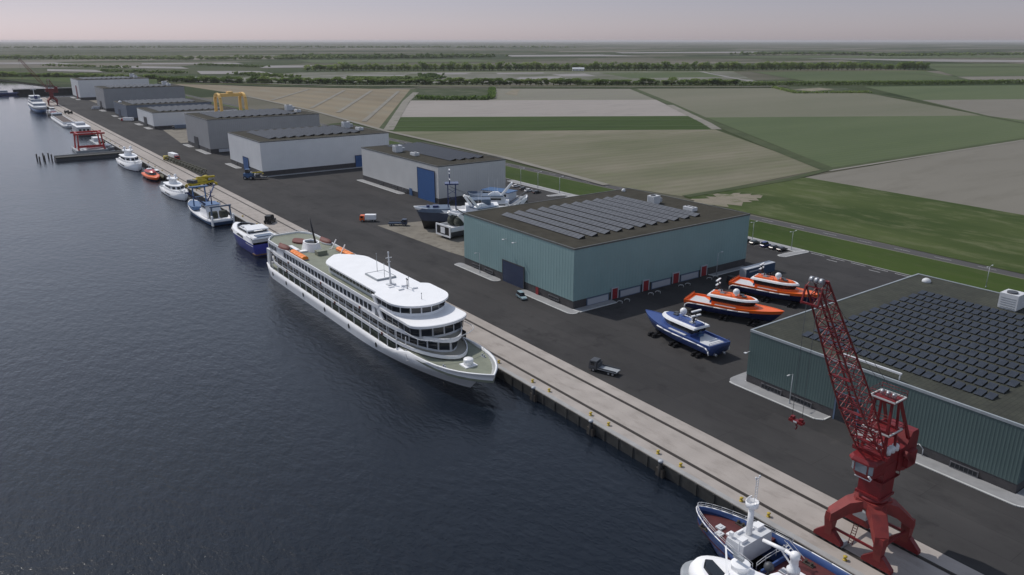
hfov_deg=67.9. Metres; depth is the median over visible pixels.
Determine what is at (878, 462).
portal crane
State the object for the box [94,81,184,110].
warehouse
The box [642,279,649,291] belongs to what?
door
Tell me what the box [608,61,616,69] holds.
tree
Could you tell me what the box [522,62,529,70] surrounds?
tree
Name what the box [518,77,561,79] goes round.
plot
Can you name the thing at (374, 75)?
plot
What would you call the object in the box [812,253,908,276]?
bay marking
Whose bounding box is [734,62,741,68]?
tree
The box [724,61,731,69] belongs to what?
tree
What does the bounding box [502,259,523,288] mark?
door
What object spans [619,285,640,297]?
window
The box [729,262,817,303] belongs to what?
crew boat
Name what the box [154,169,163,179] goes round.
work boat
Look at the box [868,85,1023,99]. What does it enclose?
field
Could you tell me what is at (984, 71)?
field
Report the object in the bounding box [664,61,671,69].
tree
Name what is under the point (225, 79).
tree
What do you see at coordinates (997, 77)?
field
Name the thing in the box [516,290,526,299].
parked car
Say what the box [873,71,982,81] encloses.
ditch
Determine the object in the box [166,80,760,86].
lane
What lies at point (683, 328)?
crew boat
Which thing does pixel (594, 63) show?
tree
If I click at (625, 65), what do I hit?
tree
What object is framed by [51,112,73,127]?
cargo barge
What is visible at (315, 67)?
tree
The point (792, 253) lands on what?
pavement
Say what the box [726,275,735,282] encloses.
tractor unit
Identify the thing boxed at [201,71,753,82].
field
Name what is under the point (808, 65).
tree
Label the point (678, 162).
field
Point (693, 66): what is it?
tree
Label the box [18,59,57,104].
portal crane
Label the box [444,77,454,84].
tree
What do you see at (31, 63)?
plot
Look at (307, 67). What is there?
tree
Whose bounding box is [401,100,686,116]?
field
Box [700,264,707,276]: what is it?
door
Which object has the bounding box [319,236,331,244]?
lifeboat
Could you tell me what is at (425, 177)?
door
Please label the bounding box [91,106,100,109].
delivery truck
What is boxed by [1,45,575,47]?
woodland
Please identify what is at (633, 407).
crane rail
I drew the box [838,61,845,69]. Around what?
tree
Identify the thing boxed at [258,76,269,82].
tree
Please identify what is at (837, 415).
door
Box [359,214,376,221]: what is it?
delivery truck
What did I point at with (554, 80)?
tree
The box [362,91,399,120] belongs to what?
tramline
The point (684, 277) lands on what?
window
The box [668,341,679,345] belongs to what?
keel block
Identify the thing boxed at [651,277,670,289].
window
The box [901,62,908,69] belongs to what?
tree
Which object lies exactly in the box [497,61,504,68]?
tree
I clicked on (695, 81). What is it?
tree
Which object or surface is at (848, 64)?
tree
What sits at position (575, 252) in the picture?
warehouse
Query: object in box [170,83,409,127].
field
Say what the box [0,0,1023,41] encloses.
sky
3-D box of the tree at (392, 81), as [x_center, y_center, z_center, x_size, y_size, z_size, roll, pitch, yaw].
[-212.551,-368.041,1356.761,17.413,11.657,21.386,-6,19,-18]
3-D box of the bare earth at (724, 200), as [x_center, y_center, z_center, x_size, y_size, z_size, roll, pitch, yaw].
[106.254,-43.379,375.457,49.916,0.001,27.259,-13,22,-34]
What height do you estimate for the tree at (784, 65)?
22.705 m
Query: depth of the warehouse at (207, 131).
549.00 m
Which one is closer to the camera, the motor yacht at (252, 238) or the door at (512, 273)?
the door at (512, 273)
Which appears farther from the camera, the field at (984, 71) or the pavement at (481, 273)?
the field at (984, 71)
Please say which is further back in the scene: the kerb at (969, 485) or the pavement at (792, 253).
the pavement at (792, 253)
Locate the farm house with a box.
[572,67,583,70]
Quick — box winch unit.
[264,214,275,223]
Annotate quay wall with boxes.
[47,107,853,574]
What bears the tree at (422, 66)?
on the ground at (598, 47)
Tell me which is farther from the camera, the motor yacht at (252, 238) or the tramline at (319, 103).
the tramline at (319, 103)
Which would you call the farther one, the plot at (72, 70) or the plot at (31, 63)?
the plot at (31, 63)
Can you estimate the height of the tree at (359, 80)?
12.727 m
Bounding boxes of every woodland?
[0,54,348,59]
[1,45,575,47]
[42,63,138,67]
[100,68,187,73]
[194,63,270,66]
[226,71,301,76]
[245,53,507,58]
[345,75,434,79]
[417,72,446,78]
[729,51,886,54]
[866,52,1023,55]
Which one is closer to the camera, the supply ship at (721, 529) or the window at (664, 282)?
the supply ship at (721, 529)
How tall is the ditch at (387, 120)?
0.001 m
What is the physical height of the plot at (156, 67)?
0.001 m
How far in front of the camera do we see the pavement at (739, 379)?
168.09 m
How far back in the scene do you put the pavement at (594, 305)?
225.82 m
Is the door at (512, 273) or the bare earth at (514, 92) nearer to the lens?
the door at (512, 273)
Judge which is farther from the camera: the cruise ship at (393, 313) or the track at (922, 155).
the track at (922, 155)
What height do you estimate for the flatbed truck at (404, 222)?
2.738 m
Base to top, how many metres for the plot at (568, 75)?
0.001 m
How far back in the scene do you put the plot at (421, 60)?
2975.45 m
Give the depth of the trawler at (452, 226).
303.76 m
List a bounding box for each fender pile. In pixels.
[530,386,536,401]
[587,419,594,436]
[655,459,664,478]
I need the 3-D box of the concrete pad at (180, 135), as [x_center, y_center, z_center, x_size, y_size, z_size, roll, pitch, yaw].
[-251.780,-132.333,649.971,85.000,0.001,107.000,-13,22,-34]
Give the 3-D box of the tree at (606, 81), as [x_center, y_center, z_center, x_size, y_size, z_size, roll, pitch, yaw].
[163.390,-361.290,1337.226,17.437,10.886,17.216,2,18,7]
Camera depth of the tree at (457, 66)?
1992.08 m
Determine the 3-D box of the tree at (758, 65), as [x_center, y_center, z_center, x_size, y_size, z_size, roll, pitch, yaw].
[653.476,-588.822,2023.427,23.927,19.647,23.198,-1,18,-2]
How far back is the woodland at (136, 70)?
1866.29 m
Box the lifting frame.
[70,130,105,150]
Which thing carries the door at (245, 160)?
in the warehouse at (270, 152)
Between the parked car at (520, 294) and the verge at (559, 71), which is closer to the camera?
the parked car at (520, 294)
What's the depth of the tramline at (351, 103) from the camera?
978.44 m
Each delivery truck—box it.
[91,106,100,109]
[121,117,133,120]
[168,152,179,159]
[172,124,185,129]
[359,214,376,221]
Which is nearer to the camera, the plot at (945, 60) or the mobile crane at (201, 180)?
the mobile crane at (201, 180)
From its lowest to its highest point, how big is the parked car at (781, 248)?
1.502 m
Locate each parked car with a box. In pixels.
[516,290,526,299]
[749,240,759,244]
[760,241,770,247]
[768,244,779,249]
[776,246,787,251]
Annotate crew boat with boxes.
[646,308,730,356]
[684,278,783,321]
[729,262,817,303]
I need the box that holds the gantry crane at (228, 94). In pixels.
[213,91,247,111]
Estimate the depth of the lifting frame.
556.07 m
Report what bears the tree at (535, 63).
on the ground at (598, 47)
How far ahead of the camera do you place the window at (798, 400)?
164.19 m
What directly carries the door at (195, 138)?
in the warehouse at (207, 131)
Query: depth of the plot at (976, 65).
2378.19 m
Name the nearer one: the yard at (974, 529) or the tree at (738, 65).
the yard at (974, 529)
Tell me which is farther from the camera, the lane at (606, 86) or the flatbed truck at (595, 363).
the lane at (606, 86)
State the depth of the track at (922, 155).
514.95 m
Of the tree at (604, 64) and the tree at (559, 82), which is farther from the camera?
the tree at (604, 64)
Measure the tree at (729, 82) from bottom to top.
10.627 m
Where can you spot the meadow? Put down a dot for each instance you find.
(983, 236)
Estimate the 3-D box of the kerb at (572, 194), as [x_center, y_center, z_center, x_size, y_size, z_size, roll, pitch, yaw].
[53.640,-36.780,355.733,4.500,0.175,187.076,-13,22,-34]
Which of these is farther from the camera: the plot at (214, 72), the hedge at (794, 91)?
the plot at (214, 72)
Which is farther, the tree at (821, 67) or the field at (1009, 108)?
the tree at (821, 67)
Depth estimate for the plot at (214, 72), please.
1860.00 m
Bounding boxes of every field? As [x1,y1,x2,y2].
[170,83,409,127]
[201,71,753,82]
[385,116,714,131]
[398,130,821,196]
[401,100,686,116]
[411,88,488,99]
[489,89,654,99]
[604,72,722,77]
[639,88,981,117]
[707,116,1023,166]
[756,71,964,80]
[806,141,1023,214]
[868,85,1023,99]
[923,99,1023,119]
[930,67,1023,76]
[960,76,1023,79]
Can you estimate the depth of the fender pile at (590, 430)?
155.90 m
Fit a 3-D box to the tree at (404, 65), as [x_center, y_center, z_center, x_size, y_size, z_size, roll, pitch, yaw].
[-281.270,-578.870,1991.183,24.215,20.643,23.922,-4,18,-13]
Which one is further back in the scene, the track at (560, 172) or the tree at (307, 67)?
the tree at (307, 67)
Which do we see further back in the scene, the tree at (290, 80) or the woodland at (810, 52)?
the woodland at (810, 52)
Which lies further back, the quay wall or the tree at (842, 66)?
the tree at (842, 66)
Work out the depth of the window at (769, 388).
170.07 m
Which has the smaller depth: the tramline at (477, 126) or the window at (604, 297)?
the window at (604, 297)
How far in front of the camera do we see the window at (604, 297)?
227.51 m
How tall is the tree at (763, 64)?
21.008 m
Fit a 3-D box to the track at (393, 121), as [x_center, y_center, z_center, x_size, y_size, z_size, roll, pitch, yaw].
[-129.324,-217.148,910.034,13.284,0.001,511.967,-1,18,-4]
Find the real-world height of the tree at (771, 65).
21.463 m
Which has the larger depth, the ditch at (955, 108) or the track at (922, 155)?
the ditch at (955, 108)
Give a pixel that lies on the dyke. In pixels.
(67, 79)
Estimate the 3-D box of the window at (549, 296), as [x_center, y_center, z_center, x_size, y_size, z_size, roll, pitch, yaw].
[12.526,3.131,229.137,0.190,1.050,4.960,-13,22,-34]
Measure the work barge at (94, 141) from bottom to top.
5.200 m
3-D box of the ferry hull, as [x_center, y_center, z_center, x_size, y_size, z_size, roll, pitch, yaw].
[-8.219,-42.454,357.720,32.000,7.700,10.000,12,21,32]
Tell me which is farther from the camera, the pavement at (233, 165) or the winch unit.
the pavement at (233, 165)
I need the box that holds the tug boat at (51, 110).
[46,107,57,115]
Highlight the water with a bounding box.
[0,80,773,574]
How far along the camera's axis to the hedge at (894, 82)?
1350.42 m
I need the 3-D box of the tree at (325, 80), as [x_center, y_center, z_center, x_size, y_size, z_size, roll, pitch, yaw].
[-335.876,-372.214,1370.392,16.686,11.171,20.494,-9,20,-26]
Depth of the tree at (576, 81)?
1338.21 m
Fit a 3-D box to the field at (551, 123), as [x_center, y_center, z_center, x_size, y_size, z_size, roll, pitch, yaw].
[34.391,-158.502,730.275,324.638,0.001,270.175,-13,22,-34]
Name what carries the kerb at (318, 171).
on the yard at (974, 529)
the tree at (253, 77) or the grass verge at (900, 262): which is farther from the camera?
the tree at (253, 77)
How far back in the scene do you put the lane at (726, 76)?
1655.04 m
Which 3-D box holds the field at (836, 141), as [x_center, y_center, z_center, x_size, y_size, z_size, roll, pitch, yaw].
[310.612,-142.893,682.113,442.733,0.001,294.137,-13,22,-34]
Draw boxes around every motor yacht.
[116,146,141,170]
[160,174,187,200]
[230,222,274,255]
[680,541,781,574]
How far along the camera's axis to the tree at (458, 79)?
1351.55 m
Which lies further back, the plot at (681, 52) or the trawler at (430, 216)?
the plot at (681, 52)
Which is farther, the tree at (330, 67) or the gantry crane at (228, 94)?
the tree at (330, 67)
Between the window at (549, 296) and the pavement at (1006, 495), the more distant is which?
the window at (549, 296)
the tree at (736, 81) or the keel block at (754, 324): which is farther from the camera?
the tree at (736, 81)
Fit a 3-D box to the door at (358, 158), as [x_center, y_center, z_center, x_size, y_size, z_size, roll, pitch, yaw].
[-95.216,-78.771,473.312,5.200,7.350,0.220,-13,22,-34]
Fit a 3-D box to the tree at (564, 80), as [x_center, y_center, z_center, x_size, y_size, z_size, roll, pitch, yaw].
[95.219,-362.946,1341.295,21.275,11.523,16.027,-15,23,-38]
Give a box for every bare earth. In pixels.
[505,89,519,95]
[691,193,762,206]
[793,88,831,90]
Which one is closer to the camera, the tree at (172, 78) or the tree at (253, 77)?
the tree at (253, 77)
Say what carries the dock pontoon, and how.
on the water
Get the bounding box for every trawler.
[185,184,234,226]
[414,169,503,228]
[436,195,496,237]
[463,179,528,205]
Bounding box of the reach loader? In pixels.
[243,169,267,179]
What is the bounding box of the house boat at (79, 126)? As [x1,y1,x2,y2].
[71,121,91,135]
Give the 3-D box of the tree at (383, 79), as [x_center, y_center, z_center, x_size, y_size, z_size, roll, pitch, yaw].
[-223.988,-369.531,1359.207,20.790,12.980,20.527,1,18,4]
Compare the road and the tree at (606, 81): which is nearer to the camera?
the road
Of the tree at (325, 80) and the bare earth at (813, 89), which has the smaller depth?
the bare earth at (813, 89)
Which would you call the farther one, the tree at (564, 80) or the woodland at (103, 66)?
the woodland at (103, 66)
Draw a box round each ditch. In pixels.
[380,89,417,128]
[632,89,830,168]
[682,169,830,196]
[825,138,1023,169]
[868,93,1023,122]
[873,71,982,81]
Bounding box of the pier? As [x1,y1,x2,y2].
[54,150,123,161]
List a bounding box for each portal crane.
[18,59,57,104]
[788,276,920,574]
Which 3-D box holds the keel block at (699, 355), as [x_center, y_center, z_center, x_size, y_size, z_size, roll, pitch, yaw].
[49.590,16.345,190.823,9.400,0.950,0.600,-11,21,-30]
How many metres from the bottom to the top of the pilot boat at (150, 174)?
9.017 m
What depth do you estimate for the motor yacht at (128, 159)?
481.45 m
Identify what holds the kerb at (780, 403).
on the yard at (974, 529)
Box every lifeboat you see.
[278,243,289,251]
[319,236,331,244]
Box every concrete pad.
[164,128,187,142]
[377,221,463,255]
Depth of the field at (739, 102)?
935.79 m
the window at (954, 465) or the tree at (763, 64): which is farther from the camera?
the tree at (763, 64)
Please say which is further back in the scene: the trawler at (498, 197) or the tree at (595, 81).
the tree at (595, 81)
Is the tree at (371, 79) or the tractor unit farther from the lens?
the tree at (371, 79)
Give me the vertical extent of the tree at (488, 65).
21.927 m
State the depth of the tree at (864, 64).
2028.54 m
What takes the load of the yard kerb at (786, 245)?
on the ground at (598, 47)
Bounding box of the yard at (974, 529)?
[46,97,1023,574]
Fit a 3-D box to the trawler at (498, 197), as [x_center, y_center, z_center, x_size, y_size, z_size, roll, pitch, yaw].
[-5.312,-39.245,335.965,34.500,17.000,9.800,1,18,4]
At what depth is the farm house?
1966.27 m
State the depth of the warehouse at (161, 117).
690.32 m
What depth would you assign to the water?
156.43 m
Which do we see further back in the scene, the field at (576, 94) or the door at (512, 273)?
the field at (576, 94)
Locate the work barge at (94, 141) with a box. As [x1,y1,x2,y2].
[89,136,114,148]
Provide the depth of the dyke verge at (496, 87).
1266.38 m
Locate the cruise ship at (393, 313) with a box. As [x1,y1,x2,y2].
[267,218,497,387]
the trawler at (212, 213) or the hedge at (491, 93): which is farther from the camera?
the hedge at (491, 93)
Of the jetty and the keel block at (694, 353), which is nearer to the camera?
the keel block at (694, 353)
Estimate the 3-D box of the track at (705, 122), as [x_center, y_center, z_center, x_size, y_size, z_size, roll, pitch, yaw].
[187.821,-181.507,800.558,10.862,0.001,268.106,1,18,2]
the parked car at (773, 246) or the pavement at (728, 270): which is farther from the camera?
the parked car at (773, 246)
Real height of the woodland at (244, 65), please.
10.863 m
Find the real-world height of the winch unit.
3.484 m
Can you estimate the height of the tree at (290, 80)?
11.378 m
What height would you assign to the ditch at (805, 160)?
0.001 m
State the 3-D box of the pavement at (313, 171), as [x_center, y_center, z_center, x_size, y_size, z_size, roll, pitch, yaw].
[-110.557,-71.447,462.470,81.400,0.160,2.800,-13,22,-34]
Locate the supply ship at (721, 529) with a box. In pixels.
[696,475,851,574]
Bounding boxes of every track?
[246,96,608,184]
[384,92,418,129]
[667,105,720,128]
[830,140,1023,170]
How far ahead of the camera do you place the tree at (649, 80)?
1336.06 m
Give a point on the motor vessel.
(4, 92)
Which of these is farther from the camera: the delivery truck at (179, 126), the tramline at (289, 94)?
the tramline at (289, 94)
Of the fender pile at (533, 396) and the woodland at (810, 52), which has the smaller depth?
the fender pile at (533, 396)
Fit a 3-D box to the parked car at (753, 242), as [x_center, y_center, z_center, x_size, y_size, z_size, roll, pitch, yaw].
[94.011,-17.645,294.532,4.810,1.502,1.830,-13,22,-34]
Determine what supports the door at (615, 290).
in the warehouse at (575, 252)
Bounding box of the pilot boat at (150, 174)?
[141,164,159,180]
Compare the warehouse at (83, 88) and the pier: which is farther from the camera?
the warehouse at (83, 88)
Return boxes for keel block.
[648,330,660,335]
[651,332,664,337]
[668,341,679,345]
[672,343,684,347]
[691,351,702,356]
[695,353,706,358]
[746,319,754,325]
[752,320,759,326]
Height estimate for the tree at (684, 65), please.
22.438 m
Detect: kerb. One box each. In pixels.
[47,106,864,574]
[269,167,360,176]
[454,264,500,280]
[506,178,911,275]
[508,180,800,251]
[525,294,577,313]
[573,302,616,311]
[729,380,830,419]
[777,250,808,256]
[855,434,1023,507]
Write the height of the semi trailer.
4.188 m
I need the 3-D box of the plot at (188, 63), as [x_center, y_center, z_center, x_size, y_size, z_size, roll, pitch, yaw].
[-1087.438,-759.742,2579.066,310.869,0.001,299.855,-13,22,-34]
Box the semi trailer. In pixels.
[739,261,774,277]
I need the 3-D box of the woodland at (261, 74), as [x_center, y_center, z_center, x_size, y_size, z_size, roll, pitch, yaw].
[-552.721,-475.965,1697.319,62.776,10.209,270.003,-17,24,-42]
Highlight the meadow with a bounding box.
[686,177,1023,273]
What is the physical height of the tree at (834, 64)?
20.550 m
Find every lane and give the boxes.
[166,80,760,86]
[703,72,750,80]
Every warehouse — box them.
[70,73,148,99]
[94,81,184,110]
[113,98,211,119]
[137,104,236,128]
[184,104,319,152]
[227,121,388,175]
[361,142,505,203]
[463,188,749,308]
[744,273,1023,493]
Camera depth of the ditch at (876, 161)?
524.08 m
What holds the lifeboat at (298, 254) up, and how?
on the cruise ship at (393, 313)
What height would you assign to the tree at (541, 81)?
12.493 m
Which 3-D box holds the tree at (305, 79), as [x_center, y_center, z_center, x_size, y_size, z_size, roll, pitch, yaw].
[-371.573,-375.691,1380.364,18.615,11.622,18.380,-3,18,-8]
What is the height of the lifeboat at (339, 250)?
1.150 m
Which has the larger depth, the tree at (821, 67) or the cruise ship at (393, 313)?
the tree at (821, 67)
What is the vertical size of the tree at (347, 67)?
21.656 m
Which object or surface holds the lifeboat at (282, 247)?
on the cruise ship at (393, 313)
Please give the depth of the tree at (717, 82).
1331.02 m
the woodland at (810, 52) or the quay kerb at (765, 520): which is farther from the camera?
the woodland at (810, 52)
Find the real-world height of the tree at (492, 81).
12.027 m
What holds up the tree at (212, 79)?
on the ground at (598, 47)
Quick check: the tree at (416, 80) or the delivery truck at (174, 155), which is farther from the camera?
the tree at (416, 80)
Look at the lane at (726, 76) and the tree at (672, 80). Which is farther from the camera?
the lane at (726, 76)
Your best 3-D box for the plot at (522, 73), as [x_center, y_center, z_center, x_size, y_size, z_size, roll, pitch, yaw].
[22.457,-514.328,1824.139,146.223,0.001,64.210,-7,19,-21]
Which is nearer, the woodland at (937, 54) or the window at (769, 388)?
the window at (769, 388)
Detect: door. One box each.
[194,136,198,148]
[242,156,248,168]
[253,241,267,244]
[355,155,361,166]
[417,167,435,202]
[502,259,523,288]
[611,286,618,299]
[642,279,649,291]
[672,271,679,283]
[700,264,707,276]
[832,391,860,427]
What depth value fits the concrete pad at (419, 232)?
304.25 m
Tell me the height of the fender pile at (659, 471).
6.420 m
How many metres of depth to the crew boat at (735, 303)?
213.13 m
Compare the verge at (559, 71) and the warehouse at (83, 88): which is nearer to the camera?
the warehouse at (83, 88)
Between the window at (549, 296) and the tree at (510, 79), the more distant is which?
the tree at (510, 79)
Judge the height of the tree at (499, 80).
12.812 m
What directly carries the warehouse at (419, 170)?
on the yard at (974, 529)
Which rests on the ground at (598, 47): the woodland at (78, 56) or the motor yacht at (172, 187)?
the woodland at (78, 56)
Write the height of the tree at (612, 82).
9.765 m
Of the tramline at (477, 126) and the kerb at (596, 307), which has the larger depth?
the tramline at (477, 126)
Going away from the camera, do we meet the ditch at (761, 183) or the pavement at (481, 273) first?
the pavement at (481, 273)
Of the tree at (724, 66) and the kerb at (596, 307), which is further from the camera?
the tree at (724, 66)
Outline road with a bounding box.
[185,94,1023,278]
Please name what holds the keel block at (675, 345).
on the yard at (974, 529)
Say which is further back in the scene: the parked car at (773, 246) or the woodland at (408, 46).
the woodland at (408, 46)
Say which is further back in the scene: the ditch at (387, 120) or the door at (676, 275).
the ditch at (387, 120)
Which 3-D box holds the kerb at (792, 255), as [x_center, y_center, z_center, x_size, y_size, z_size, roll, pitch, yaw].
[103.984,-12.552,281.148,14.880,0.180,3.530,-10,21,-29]
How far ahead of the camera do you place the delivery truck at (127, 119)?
739.91 m
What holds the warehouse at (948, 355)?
on the yard at (974, 529)
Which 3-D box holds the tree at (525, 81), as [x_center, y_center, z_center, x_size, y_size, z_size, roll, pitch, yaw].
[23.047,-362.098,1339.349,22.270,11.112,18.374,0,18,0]
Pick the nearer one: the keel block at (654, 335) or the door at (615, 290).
the keel block at (654, 335)
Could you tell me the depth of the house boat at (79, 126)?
650.18 m
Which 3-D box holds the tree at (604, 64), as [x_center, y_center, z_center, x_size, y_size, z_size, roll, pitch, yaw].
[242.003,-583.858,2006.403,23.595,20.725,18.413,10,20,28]
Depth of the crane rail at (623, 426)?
146.15 m
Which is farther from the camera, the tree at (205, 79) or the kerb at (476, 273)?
the tree at (205, 79)
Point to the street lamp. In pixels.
(791, 388)
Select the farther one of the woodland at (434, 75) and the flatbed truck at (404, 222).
the woodland at (434, 75)
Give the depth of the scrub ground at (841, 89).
1246.90 m
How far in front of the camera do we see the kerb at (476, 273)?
255.81 m
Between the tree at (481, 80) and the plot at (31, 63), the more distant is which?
the plot at (31, 63)
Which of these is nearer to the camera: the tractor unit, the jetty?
the tractor unit
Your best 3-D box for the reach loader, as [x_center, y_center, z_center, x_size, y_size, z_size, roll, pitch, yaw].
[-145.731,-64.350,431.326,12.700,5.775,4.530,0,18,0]
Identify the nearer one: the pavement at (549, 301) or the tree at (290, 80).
the pavement at (549, 301)
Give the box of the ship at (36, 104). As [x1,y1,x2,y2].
[28,85,46,113]
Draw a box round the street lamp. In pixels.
[787,374,792,403]
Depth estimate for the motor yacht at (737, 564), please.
107.61 m
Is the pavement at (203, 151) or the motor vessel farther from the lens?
the motor vessel
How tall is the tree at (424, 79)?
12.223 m
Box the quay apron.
[41,98,983,574]
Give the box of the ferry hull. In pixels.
[467,187,527,203]
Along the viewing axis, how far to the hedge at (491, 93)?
1009.61 m
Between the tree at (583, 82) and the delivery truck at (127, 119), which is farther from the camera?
the tree at (583, 82)
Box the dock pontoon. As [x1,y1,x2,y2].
[72,147,108,152]
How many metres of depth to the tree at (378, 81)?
1353.93 m
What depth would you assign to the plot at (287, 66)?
2289.47 m
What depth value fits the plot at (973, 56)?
3721.48 m
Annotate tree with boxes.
[157,75,168,80]
[169,76,181,81]
[200,76,209,82]
[207,76,216,82]
[222,76,231,82]
[234,76,242,82]
[249,76,259,82]
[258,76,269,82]
[286,77,294,83]
[302,77,310,83]
[303,65,310,70]
[311,64,318,70]
[321,78,329,83]
[327,64,333,70]
[331,76,342,83]
[344,62,350,70]
[354,77,363,84]
[363,77,370,83]
[367,77,377,83]
[374,79,381,84]
[381,77,390,84]
[388,78,397,84]
[401,62,408,68]
[409,78,419,84]
[418,61,426,70]
[419,78,430,84]
[432,63,439,69]
[439,63,446,68]
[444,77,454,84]
[449,61,455,70]
[454,63,460,69]
[455,77,464,84]
[460,79,468,84]
[461,62,470,70]
[477,77,488,84]
[486,62,491,70]
[487,78,499,84]
[495,78,503,84]
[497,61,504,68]
[505,78,514,83]
[519,79,530,84]
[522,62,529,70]
[532,61,541,70]
[537,78,547,84]
[549,78,559,84]
[556,78,564,84]
[561,78,571,84]
[572,78,581,84]
[579,79,587,84]
[590,78,600,84]
[591,61,597,69]
[600,62,606,69]
[602,79,609,84]
[607,80,616,84]
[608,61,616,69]
[623,62,627,69]
[640,77,648,84]
[647,78,654,84]
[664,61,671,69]
[668,77,678,84]
[681,61,688,69]
[691,61,698,69]
[691,78,701,84]
[702,79,713,84]
[712,78,722,84]
[720,62,727,68]
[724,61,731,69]
[725,79,735,85]
[732,79,740,84]
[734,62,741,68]
[754,63,761,69]
[758,62,766,69]
[768,62,774,68]
[781,61,787,68]
[805,62,811,68]
[817,63,826,69]
[831,62,837,69]
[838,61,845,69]
[845,61,851,69]
[860,62,868,69]
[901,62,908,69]
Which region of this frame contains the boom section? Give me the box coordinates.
[163,155,206,173]
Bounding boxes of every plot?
[0,62,67,63]
[47,69,101,71]
[118,66,187,68]
[142,63,240,63]
[198,71,272,73]
[261,65,312,67]
[299,59,501,62]
[341,75,403,77]
[497,72,543,73]
[508,54,627,56]
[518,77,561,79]
[553,73,593,76]
[616,51,755,52]
[700,55,1023,57]
[811,58,1023,61]
[930,64,1023,66]
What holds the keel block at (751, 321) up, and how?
on the yard at (974, 529)
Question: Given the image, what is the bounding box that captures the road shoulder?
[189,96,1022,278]
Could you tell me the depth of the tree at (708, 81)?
1329.79 m
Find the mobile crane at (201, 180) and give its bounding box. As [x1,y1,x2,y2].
[185,175,217,188]
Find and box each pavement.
[196,149,210,153]
[226,163,241,167]
[268,166,361,176]
[359,179,403,193]
[456,263,499,280]
[510,180,801,250]
[521,290,576,312]
[574,300,615,311]
[710,266,745,274]
[730,371,827,418]
[779,251,807,256]
[857,428,1023,505]
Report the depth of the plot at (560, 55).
3973.77 m
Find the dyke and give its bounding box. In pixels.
[0,72,156,83]
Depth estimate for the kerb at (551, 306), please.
224.90 m
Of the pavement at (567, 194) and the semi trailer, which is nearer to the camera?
the semi trailer
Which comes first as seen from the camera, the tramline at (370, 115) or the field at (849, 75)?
the tramline at (370, 115)
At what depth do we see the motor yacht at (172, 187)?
393.44 m
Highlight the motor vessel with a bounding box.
[0,87,17,94]
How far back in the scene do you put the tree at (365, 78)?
1361.33 m
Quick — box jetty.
[12,87,71,93]
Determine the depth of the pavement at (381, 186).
409.96 m
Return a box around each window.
[548,294,558,301]
[586,293,608,305]
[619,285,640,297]
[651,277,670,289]
[680,270,698,281]
[760,382,781,395]
[789,395,811,408]
[949,460,978,477]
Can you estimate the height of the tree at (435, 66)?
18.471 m
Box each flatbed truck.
[388,218,407,225]
[589,357,620,376]
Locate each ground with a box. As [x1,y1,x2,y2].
[0,41,1023,268]
[783,87,857,92]
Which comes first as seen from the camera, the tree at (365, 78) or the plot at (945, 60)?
the tree at (365, 78)
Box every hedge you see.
[414,86,495,99]
[738,79,1023,85]
[771,86,871,92]
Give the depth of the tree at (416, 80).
1353.78 m
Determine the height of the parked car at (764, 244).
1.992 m
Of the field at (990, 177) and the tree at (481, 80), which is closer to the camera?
the field at (990, 177)
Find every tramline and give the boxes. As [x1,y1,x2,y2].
[272,89,308,99]
[310,90,344,107]
[337,90,372,111]
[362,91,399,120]
[397,120,511,120]
[414,125,706,126]
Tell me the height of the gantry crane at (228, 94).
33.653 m
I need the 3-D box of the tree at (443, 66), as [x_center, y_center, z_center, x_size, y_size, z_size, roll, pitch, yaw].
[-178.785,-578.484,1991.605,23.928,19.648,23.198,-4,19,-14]
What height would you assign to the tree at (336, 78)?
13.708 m
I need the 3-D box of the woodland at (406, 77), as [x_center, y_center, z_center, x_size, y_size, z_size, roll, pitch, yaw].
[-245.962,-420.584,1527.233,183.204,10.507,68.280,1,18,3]
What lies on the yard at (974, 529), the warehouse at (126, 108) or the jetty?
the warehouse at (126, 108)
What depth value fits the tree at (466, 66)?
1991.62 m
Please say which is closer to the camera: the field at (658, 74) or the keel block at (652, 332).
the keel block at (652, 332)
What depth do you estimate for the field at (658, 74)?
1754.54 m
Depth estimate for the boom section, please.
473.38 m
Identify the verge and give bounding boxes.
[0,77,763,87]
[2,78,494,85]
[185,96,1023,291]
[509,71,610,71]
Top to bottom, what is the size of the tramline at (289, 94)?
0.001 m
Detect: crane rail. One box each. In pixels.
[47,104,885,574]
[49,101,956,574]
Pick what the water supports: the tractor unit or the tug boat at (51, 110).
the tug boat at (51, 110)
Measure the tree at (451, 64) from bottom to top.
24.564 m
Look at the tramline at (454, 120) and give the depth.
746.25 m
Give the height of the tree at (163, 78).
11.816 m

